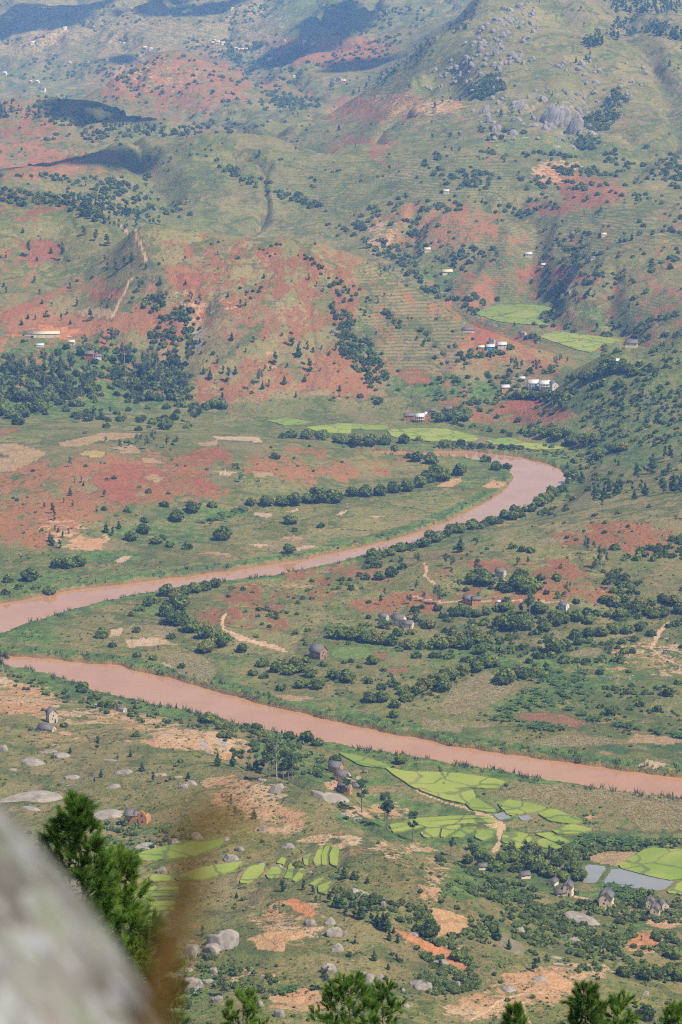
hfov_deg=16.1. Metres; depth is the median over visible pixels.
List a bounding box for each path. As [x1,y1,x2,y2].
[110,281,128,320]
[111,218,148,259]
[221,612,226,627]
[221,628,288,652]
[409,594,580,605]
[422,561,435,583]
[467,991,574,1021]
[522,1002,531,1023]
[649,620,681,666]
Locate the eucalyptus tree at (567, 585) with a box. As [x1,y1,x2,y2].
[564,581,570,591]
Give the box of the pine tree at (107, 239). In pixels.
[104,234,110,245]
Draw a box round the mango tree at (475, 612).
[471,608,482,616]
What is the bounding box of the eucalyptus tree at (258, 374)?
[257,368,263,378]
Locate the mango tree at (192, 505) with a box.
[185,500,200,512]
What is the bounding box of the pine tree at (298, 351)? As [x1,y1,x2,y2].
[294,343,302,356]
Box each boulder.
[0,745,7,751]
[0,790,62,802]
[0,804,137,1023]
[20,757,44,765]
[20,806,40,810]
[39,749,57,753]
[52,752,69,757]
[64,775,79,779]
[94,809,122,819]
[106,784,120,788]
[114,769,132,773]
[134,842,156,849]
[154,773,166,775]
[155,866,164,873]
[160,868,166,873]
[169,838,179,843]
[178,784,187,788]
[183,977,204,991]
[185,944,199,957]
[186,780,196,785]
[202,979,212,982]
[204,943,220,954]
[207,929,238,949]
[209,967,217,973]
[211,995,222,1002]
[224,853,238,862]
[235,846,243,851]
[256,1000,263,1006]
[258,825,267,830]
[268,783,283,793]
[274,1009,284,1017]
[281,845,294,848]
[304,919,315,925]
[311,790,349,803]
[321,963,336,972]
[324,917,335,925]
[325,927,342,936]
[331,943,343,951]
[340,812,350,817]
[351,888,368,896]
[361,971,374,982]
[409,979,432,989]
[410,931,419,936]
[433,959,448,965]
[476,47,482,52]
[478,41,483,46]
[479,105,489,112]
[485,115,491,122]
[491,125,496,131]
[493,49,498,55]
[500,32,506,37]
[500,985,515,992]
[506,7,514,12]
[507,129,518,134]
[509,99,525,110]
[514,117,522,121]
[515,3,523,7]
[517,927,524,932]
[533,976,546,981]
[536,96,547,102]
[539,105,570,123]
[563,911,599,924]
[564,111,583,134]
[567,937,580,941]
[578,60,585,65]
[588,130,596,135]
[642,991,648,995]
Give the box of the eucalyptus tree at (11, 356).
[8,351,14,361]
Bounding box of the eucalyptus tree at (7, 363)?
[5,357,11,373]
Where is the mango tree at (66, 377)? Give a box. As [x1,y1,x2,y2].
[60,373,73,380]
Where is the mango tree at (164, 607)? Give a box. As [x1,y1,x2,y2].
[159,602,174,615]
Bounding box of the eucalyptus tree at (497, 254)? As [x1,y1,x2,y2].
[494,249,498,260]
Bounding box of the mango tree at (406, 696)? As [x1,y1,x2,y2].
[399,691,414,701]
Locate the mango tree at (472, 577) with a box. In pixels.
[464,572,478,582]
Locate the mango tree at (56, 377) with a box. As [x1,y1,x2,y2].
[46,372,59,380]
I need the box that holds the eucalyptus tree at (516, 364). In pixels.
[512,357,518,373]
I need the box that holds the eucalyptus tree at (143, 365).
[140,357,151,373]
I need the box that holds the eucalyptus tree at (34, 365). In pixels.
[31,359,37,370]
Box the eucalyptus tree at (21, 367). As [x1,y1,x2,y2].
[18,358,25,373]
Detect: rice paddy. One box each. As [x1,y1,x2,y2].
[138,838,225,861]
[141,891,165,897]
[146,885,167,890]
[149,873,171,882]
[149,901,163,906]
[151,906,161,911]
[204,861,242,879]
[240,864,264,884]
[266,866,283,879]
[268,418,311,425]
[277,857,285,865]
[284,864,294,878]
[292,868,305,881]
[303,852,311,865]
[307,424,350,433]
[310,877,323,886]
[313,846,322,865]
[318,881,330,895]
[321,843,330,865]
[329,846,338,867]
[339,423,388,429]
[339,752,390,768]
[386,767,447,789]
[387,428,478,441]
[389,815,490,828]
[392,819,494,832]
[420,783,475,803]
[421,825,440,838]
[441,825,460,837]
[443,773,504,788]
[452,826,475,838]
[466,798,495,812]
[475,828,496,840]
[477,304,525,316]
[485,316,548,325]
[486,438,525,445]
[498,800,545,815]
[501,831,527,843]
[503,305,551,318]
[505,836,536,847]
[522,443,564,449]
[535,838,562,849]
[536,832,569,846]
[539,808,582,823]
[541,331,578,342]
[552,824,591,834]
[560,341,602,352]
[578,335,622,343]
[619,847,681,880]
[667,880,681,895]
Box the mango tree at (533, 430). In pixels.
[525,427,536,433]
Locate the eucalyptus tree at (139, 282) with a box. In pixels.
[137,279,144,287]
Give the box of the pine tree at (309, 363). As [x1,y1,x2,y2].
[307,358,312,369]
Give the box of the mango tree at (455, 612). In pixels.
[448,607,461,616]
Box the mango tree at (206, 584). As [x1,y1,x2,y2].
[199,580,211,589]
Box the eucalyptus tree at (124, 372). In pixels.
[120,363,127,380]
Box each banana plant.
[594,834,604,839]
[602,838,614,844]
[622,838,633,845]
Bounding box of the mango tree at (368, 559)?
[365,556,375,562]
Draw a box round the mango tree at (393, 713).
[388,709,400,717]
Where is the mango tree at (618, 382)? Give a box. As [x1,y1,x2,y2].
[613,378,625,387]
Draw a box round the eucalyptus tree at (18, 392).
[16,388,22,402]
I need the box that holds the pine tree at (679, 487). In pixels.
[674,473,681,490]
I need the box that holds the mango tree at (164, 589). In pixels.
[158,583,173,594]
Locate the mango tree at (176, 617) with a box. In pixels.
[164,610,188,624]
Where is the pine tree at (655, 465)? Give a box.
[649,453,657,468]
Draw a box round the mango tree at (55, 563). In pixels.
[50,557,62,568]
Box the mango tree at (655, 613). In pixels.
[649,610,661,617]
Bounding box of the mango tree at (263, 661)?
[255,657,269,666]
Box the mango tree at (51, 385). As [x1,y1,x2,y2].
[43,384,56,391]
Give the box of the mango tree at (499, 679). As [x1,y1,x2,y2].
[492,673,510,684]
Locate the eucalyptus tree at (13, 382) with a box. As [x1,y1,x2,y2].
[9,377,18,389]
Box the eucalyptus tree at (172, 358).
[169,354,175,362]
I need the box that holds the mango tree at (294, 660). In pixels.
[289,655,300,664]
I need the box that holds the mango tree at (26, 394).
[24,391,36,399]
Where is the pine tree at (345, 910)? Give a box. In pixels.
[343,902,347,912]
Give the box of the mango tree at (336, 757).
[328,754,342,761]
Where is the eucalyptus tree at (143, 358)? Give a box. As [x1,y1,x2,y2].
[137,355,149,370]
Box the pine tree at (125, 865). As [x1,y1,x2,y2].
[89,841,158,977]
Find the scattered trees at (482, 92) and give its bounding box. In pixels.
[0,0,681,895]
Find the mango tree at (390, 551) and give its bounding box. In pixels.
[384,548,396,554]
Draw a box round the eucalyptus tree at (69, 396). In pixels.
[67,391,72,399]
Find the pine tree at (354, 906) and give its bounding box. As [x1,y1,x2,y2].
[352,900,356,914]
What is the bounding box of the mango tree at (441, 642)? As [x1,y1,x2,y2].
[434,637,449,648]
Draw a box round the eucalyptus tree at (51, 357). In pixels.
[47,350,55,366]
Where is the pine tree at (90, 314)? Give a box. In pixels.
[88,308,93,318]
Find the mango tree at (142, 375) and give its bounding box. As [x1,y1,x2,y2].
[139,373,151,379]
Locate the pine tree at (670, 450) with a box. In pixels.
[667,445,673,460]
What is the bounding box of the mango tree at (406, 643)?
[398,638,415,648]
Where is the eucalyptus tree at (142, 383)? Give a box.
[140,379,147,390]
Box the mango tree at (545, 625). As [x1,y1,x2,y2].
[538,620,552,630]
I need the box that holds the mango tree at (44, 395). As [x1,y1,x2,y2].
[37,390,49,400]
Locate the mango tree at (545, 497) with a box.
[538,493,550,501]
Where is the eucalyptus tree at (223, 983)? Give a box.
[216,976,227,995]
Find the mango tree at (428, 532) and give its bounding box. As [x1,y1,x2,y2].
[424,529,435,537]
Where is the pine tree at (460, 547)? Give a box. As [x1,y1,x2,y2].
[456,535,465,551]
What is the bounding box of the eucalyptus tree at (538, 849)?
[533,842,542,856]
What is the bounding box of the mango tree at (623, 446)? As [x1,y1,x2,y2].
[617,442,629,450]
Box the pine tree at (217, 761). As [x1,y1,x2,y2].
[213,751,220,765]
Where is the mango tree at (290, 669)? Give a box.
[281,664,298,675]
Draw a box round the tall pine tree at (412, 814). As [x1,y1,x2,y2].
[408,811,418,840]
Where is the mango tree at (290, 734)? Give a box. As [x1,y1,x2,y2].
[283,730,295,738]
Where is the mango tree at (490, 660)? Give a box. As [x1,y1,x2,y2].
[480,654,499,666]
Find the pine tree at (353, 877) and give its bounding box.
[350,870,355,879]
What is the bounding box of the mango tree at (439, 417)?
[434,412,444,421]
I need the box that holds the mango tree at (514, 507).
[509,504,521,511]
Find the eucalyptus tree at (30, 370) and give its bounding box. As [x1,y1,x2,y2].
[26,362,35,379]
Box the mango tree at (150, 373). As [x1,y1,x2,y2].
[140,368,157,379]
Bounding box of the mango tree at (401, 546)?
[394,541,407,550]
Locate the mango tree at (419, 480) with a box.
[413,475,427,486]
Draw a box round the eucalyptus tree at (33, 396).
[31,391,36,400]
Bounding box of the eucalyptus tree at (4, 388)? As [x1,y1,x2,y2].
[0,385,5,397]
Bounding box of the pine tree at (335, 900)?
[331,894,338,906]
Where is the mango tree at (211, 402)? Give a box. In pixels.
[206,399,218,406]
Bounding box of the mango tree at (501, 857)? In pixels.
[495,851,509,862]
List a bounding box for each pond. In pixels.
[494,812,510,819]
[519,815,531,820]
[582,864,605,883]
[604,868,673,890]
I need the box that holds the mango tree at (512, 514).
[505,510,519,518]
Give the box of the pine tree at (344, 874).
[340,865,348,877]
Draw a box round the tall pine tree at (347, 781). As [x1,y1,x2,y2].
[341,774,351,795]
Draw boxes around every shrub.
[215,724,224,728]
[216,731,225,737]
[225,731,232,737]
[232,983,241,987]
[249,728,258,733]
[251,745,260,750]
[257,986,265,990]
[262,737,270,742]
[271,976,278,981]
[287,768,296,774]
[294,753,303,757]
[314,771,323,776]
[331,887,339,892]
[349,893,358,898]
[361,898,367,905]
[396,916,405,921]
[397,898,406,904]
[405,902,413,907]
[414,904,423,910]
[418,973,426,978]
[419,952,428,957]
[427,955,436,961]
[428,972,437,977]
[429,937,437,942]
[432,982,441,986]
[434,939,442,945]
[435,856,443,861]
[435,953,444,959]
[436,968,445,975]
[437,986,445,990]
[444,982,451,987]
[445,939,454,944]
[447,944,456,948]
[447,964,455,969]
[449,987,459,993]
[454,974,462,980]
[458,984,467,991]
[462,978,471,985]
[465,887,474,892]
[465,955,473,960]
[465,966,474,971]
[475,931,484,936]
[486,914,493,920]
[487,894,495,898]
[488,876,497,879]
[489,927,495,932]
[494,886,502,892]
[498,897,505,902]
[507,914,515,919]
[510,906,518,911]
[510,922,519,927]
[518,880,526,885]
[518,898,526,903]
[521,933,530,938]
[526,894,534,898]
[527,903,537,908]
[529,911,538,916]
[537,926,546,931]
[548,904,556,910]
[548,937,555,944]
[556,903,565,908]
[557,920,565,924]
[558,925,565,931]
[565,947,574,953]
[574,950,583,956]
[575,899,584,903]
[575,940,584,945]
[577,963,586,969]
[579,920,587,925]
[582,935,592,940]
[583,943,590,948]
[585,947,593,952]
[592,936,600,941]
[594,965,602,969]
[605,939,613,944]
[611,907,619,912]
[612,946,621,951]
[614,918,622,923]
[626,957,634,961]
[628,925,636,930]
[629,916,638,922]
[635,950,643,955]
[639,914,647,919]
[651,930,659,934]
[664,933,673,938]
[670,937,678,943]
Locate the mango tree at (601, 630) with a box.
[595,626,609,635]
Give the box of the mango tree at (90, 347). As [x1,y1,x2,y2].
[80,343,97,351]
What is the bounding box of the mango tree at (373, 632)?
[367,629,378,635]
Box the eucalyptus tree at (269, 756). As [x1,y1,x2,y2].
[262,735,279,779]
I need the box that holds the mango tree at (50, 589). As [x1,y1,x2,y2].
[42,584,56,594]
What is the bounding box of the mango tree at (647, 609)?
[642,605,652,614]
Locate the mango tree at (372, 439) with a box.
[362,433,379,445]
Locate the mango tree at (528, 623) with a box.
[518,616,534,630]
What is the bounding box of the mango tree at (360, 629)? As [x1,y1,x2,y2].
[356,626,365,632]
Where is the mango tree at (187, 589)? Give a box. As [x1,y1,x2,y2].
[179,584,191,593]
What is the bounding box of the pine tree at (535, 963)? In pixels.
[531,957,538,968]
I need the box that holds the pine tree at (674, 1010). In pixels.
[658,998,681,1023]
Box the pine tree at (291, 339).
[288,331,294,343]
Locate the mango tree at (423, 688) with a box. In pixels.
[417,685,426,692]
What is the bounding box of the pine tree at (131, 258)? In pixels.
[129,251,134,260]
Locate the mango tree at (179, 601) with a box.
[169,593,189,610]
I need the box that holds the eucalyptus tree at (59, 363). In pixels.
[56,355,63,369]
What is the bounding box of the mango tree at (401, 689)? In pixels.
[397,685,407,693]
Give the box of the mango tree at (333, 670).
[327,668,336,675]
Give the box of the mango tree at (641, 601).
[635,597,646,605]
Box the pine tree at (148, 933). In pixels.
[124,907,192,1023]
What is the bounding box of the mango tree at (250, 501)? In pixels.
[246,497,256,504]
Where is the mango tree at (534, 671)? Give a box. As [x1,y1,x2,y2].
[528,667,539,676]
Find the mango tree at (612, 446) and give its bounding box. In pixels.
[604,441,618,451]
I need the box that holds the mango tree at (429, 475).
[419,469,436,482]
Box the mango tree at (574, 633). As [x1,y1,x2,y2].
[569,629,582,637]
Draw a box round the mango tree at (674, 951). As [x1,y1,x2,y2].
[664,945,681,958]
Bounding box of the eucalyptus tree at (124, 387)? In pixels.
[120,380,126,393]
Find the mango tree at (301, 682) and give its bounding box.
[293,678,309,687]
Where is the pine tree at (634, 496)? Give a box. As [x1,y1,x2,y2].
[631,489,637,498]
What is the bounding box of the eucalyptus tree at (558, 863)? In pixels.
[555,857,562,867]
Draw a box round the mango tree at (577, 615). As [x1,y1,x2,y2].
[572,610,583,620]
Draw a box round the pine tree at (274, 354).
[272,352,277,363]
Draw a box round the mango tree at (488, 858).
[476,853,495,862]
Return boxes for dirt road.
[414,791,506,852]
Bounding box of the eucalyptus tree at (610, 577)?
[607,572,614,586]
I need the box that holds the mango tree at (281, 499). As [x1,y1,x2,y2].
[275,494,289,505]
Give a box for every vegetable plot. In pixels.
[594,745,629,754]
[640,744,663,747]
[662,745,681,750]
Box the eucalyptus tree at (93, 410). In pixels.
[91,405,96,419]
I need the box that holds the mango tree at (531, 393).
[526,390,537,397]
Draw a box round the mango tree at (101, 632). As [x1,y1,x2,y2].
[94,627,109,637]
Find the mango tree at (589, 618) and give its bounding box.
[583,615,595,622]
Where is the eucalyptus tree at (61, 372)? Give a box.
[57,367,64,377]
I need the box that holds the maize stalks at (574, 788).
[124,537,681,829]
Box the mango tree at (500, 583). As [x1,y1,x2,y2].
[496,580,507,588]
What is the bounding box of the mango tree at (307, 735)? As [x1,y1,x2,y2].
[300,730,313,740]
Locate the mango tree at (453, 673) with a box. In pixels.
[443,666,459,679]
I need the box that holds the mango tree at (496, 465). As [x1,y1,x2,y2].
[490,461,502,469]
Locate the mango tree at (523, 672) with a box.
[513,667,532,678]
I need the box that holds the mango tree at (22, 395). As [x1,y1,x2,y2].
[13,390,25,399]
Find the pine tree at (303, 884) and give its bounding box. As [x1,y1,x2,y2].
[301,880,305,889]
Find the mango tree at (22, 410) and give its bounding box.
[16,405,30,416]
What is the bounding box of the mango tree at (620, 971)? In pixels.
[614,966,633,976]
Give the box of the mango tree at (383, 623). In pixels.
[377,619,389,627]
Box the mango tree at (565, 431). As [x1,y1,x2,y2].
[561,426,571,435]
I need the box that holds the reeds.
[0,444,681,799]
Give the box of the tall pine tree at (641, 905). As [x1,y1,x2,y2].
[636,898,647,914]
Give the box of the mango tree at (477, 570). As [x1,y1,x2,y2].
[471,567,485,574]
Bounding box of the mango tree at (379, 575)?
[373,571,385,579]
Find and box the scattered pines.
[0,0,681,498]
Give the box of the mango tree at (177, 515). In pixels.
[168,509,184,520]
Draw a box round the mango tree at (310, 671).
[302,667,318,676]
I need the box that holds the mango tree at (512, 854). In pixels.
[505,848,519,860]
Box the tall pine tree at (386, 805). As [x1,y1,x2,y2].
[378,793,393,829]
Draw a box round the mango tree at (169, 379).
[162,376,173,384]
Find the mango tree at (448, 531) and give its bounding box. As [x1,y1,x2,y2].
[442,529,452,535]
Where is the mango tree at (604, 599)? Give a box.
[597,594,608,603]
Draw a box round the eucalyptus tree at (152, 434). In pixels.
[150,428,156,442]
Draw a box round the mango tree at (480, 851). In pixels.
[474,847,488,857]
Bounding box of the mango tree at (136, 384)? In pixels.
[132,378,146,389]
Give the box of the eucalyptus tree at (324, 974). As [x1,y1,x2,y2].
[321,964,329,981]
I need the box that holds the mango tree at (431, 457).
[423,452,438,463]
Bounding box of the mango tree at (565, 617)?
[558,612,569,622]
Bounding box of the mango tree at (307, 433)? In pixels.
[299,428,313,439]
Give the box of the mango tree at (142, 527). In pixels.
[136,523,150,532]
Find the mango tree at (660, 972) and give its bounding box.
[653,967,666,978]
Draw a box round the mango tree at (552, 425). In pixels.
[546,422,558,429]
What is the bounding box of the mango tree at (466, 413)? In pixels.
[460,407,472,419]
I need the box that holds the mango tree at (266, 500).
[260,494,274,505]
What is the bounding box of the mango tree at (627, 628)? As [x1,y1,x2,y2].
[619,623,635,634]
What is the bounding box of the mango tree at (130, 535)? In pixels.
[124,529,138,540]
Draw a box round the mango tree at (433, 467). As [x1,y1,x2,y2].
[428,463,440,472]
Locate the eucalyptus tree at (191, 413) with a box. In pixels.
[188,405,194,417]
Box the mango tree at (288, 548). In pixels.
[283,542,295,552]
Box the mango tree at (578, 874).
[570,869,586,879]
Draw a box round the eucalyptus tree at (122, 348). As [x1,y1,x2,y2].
[119,341,129,363]
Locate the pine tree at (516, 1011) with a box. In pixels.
[500,1000,528,1023]
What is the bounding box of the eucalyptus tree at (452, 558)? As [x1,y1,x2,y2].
[450,555,454,564]
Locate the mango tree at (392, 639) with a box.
[384,634,398,645]
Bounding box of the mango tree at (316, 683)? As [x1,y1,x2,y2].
[310,678,325,688]
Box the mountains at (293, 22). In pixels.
[0,0,471,102]
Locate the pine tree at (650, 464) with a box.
[646,457,653,473]
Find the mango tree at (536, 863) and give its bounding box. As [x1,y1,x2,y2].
[527,855,547,871]
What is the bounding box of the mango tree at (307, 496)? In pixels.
[301,491,313,502]
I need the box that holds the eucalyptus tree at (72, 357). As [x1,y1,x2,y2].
[67,352,77,370]
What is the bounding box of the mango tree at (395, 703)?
[389,699,400,707]
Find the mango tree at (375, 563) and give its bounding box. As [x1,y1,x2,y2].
[369,559,382,567]
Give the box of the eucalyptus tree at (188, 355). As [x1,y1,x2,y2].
[185,350,190,359]
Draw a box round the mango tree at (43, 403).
[38,399,47,410]
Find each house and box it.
[24,331,32,335]
[33,331,59,337]
[36,343,43,346]
[37,723,56,731]
[38,86,45,92]
[45,706,58,722]
[67,340,75,345]
[84,350,94,360]
[94,354,101,359]
[116,705,126,712]
[123,807,150,825]
[308,642,327,659]
[327,760,343,772]
[334,768,351,781]
[337,781,352,794]
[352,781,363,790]
[378,612,388,620]
[391,613,406,625]
[402,619,413,628]
[403,413,413,420]
[415,413,424,421]
[424,247,430,252]
[424,411,430,421]
[442,269,452,275]
[443,189,448,193]
[443,406,452,409]
[462,327,473,332]
[462,594,473,604]
[471,596,480,605]
[477,862,487,869]
[478,345,484,350]
[485,344,494,350]
[489,338,495,343]
[494,567,506,577]
[496,342,506,349]
[500,384,509,392]
[518,330,526,337]
[518,870,530,878]
[525,252,531,257]
[527,379,538,390]
[538,380,549,390]
[548,876,558,885]
[549,380,558,390]
[553,887,565,895]
[558,601,569,610]
[562,878,574,896]
[598,886,614,907]
[625,339,637,347]
[646,895,655,908]
[649,901,660,916]
[657,898,669,910]
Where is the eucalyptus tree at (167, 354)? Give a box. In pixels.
[164,349,170,366]
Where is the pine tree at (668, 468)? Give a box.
[665,462,670,472]
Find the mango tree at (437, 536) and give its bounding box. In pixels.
[429,530,444,541]
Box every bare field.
[0,284,71,320]
[0,428,18,434]
[0,442,47,470]
[0,454,9,458]
[4,331,24,338]
[21,242,60,264]
[29,324,86,338]
[57,432,140,447]
[70,305,114,319]
[79,450,104,458]
[88,463,164,502]
[92,287,124,301]
[110,628,123,636]
[111,445,143,454]
[113,556,132,561]
[124,637,174,646]
[141,456,162,464]
[145,473,164,483]
[175,271,203,289]
[189,448,230,459]
[192,478,220,489]
[196,440,216,446]
[199,551,233,555]
[212,436,262,441]
[216,469,233,476]
[245,929,304,950]
[250,470,273,478]
[250,511,273,517]
[252,543,269,546]
[273,695,317,701]
[278,535,307,540]
[280,995,306,1006]
[285,508,299,512]
[285,898,315,917]
[295,544,319,549]
[335,510,346,515]
[371,515,385,517]
[371,652,387,658]
[386,668,405,672]
[395,929,468,975]
[400,365,432,386]
[428,907,470,936]
[437,477,462,486]
[466,322,498,343]
[484,480,505,488]
[489,397,542,416]
[492,932,525,955]
[515,712,586,727]
[534,970,587,993]
[582,815,597,818]
[588,851,636,866]
[627,932,657,949]
[628,734,681,744]
[640,759,669,768]
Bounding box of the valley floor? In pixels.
[0,397,681,912]
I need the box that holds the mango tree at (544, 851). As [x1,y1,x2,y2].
[538,848,548,857]
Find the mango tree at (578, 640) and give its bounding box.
[573,637,584,644]
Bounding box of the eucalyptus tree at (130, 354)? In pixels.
[127,345,134,363]
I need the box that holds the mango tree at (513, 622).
[502,615,522,628]
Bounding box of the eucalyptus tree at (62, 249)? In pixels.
[57,241,64,260]
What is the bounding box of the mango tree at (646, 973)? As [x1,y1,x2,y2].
[637,965,655,980]
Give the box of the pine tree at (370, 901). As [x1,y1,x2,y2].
[365,894,372,911]
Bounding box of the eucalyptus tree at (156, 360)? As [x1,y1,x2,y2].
[152,355,159,367]
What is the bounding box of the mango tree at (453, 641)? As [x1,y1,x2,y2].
[448,637,459,646]
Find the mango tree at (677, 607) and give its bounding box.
[673,601,681,612]
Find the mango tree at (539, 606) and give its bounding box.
[533,600,548,612]
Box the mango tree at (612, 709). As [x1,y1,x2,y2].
[604,705,617,714]
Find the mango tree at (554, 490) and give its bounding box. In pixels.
[546,485,559,494]
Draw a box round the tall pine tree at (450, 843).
[448,837,455,846]
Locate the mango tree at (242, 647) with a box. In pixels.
[236,642,248,652]
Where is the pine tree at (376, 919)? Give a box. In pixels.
[374,910,379,925]
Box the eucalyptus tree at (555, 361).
[552,355,558,367]
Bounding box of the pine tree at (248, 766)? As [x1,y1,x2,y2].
[245,756,251,770]
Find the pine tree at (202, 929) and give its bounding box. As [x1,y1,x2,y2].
[200,925,204,936]
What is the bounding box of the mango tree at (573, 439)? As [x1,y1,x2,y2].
[567,433,578,444]
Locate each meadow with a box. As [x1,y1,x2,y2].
[14,246,20,251]
[331,646,377,659]
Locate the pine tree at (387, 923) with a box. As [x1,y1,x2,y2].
[383,912,391,931]
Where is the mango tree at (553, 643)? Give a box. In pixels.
[544,635,566,650]
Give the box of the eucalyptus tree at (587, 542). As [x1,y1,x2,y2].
[583,535,589,547]
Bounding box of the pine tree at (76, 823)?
[35,786,136,959]
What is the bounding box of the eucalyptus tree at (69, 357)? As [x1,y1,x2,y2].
[66,352,71,369]
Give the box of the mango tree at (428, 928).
[417,918,440,936]
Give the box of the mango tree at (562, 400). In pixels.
[557,396,568,405]
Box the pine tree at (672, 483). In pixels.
[668,473,677,491]
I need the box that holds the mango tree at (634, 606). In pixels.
[629,601,642,612]
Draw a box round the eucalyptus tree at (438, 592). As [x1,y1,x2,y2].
[432,584,442,604]
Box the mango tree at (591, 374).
[585,369,597,379]
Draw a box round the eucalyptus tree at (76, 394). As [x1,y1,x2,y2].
[73,387,79,399]
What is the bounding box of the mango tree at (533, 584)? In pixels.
[519,577,541,593]
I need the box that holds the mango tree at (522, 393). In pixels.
[518,389,528,398]
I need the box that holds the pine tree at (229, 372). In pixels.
[225,367,230,379]
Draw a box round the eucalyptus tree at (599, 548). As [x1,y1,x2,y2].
[597,543,607,568]
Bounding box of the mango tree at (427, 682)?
[414,677,433,687]
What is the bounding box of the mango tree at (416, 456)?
[409,451,423,461]
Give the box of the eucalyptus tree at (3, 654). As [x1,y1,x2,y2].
[0,648,9,671]
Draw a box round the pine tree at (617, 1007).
[597,989,642,1023]
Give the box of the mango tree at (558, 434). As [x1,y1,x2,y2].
[551,429,563,439]
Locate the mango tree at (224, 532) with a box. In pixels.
[212,524,232,540]
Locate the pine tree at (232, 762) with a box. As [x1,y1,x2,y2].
[229,751,236,766]
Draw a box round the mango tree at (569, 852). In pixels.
[562,847,576,858]
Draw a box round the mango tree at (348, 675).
[340,670,355,681]
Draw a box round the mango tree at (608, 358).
[604,354,615,362]
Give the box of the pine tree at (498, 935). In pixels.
[494,923,502,939]
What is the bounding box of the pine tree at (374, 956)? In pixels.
[371,949,377,960]
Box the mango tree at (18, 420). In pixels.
[11,415,24,424]
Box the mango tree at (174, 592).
[168,587,186,598]
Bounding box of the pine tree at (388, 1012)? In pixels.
[358,976,407,1023]
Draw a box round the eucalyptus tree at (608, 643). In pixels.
[602,640,613,654]
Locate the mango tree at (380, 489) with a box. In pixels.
[373,483,387,495]
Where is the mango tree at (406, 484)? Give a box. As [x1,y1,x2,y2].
[400,478,414,490]
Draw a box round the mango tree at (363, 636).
[358,631,372,642]
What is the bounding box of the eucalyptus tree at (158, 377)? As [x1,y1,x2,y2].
[153,367,165,384]
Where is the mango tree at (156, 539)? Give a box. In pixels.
[149,535,163,543]
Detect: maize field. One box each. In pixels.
[122,624,175,636]
[160,652,216,686]
[423,718,463,731]
[436,670,515,714]
[485,783,681,829]
[524,734,624,747]
[535,536,564,546]
[565,649,601,658]
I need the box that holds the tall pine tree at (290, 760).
[281,754,294,779]
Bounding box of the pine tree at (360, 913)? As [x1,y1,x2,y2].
[355,900,365,918]
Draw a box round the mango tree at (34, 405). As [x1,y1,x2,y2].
[28,400,41,412]
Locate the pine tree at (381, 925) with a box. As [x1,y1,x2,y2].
[377,911,385,929]
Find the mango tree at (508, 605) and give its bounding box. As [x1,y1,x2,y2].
[498,601,514,609]
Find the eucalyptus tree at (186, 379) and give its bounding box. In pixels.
[179,371,188,383]
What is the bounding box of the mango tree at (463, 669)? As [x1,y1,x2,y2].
[455,664,470,675]
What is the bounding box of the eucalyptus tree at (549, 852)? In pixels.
[545,845,553,861]
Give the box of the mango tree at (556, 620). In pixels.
[548,616,563,625]
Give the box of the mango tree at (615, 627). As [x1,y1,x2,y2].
[606,622,622,633]
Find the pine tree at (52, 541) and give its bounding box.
[49,534,54,545]
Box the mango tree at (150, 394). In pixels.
[144,390,157,400]
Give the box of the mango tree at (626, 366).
[619,362,635,371]
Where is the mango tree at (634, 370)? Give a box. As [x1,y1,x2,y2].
[629,366,641,374]
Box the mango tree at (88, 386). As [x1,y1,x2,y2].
[80,382,95,391]
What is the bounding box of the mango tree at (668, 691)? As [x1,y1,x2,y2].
[662,687,675,696]
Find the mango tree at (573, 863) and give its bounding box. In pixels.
[564,856,581,870]
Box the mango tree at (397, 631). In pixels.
[392,628,404,635]
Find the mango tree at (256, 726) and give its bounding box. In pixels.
[250,723,262,728]
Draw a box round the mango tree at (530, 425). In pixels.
[527,423,538,428]
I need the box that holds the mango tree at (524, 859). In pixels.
[518,853,534,865]
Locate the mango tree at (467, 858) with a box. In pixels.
[461,854,474,863]
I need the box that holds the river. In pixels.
[0,451,681,796]
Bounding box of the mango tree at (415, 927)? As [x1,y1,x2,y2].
[411,920,422,930]
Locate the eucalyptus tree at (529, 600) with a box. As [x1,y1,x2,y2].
[523,589,535,614]
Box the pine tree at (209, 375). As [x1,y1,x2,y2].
[207,369,212,378]
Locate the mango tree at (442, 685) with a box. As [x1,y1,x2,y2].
[433,678,451,692]
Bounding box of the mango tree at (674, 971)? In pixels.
[665,962,681,979]
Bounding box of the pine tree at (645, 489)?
[641,480,649,494]
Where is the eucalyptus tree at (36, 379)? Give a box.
[35,372,41,382]
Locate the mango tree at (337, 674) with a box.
[331,670,341,678]
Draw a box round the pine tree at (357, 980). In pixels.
[307,968,383,1023]
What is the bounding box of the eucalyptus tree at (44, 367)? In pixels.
[41,360,47,373]
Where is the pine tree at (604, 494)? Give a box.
[600,484,607,498]
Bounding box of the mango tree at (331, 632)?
[326,627,337,637]
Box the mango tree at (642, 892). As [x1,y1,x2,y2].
[635,887,647,897]
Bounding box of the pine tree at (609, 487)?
[606,479,611,490]
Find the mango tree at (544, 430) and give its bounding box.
[536,426,552,436]
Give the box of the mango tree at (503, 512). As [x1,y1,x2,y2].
[499,509,507,517]
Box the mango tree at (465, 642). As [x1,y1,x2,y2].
[458,636,474,648]
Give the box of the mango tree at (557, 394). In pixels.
[551,390,563,400]
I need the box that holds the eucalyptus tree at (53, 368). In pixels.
[49,362,55,373]
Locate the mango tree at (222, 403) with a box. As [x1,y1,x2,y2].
[217,399,228,408]
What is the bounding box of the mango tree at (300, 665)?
[294,661,306,672]
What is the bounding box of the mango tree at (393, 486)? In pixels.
[387,481,401,491]
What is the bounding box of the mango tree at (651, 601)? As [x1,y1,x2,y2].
[645,597,656,605]
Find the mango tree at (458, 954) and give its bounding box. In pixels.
[449,949,465,959]

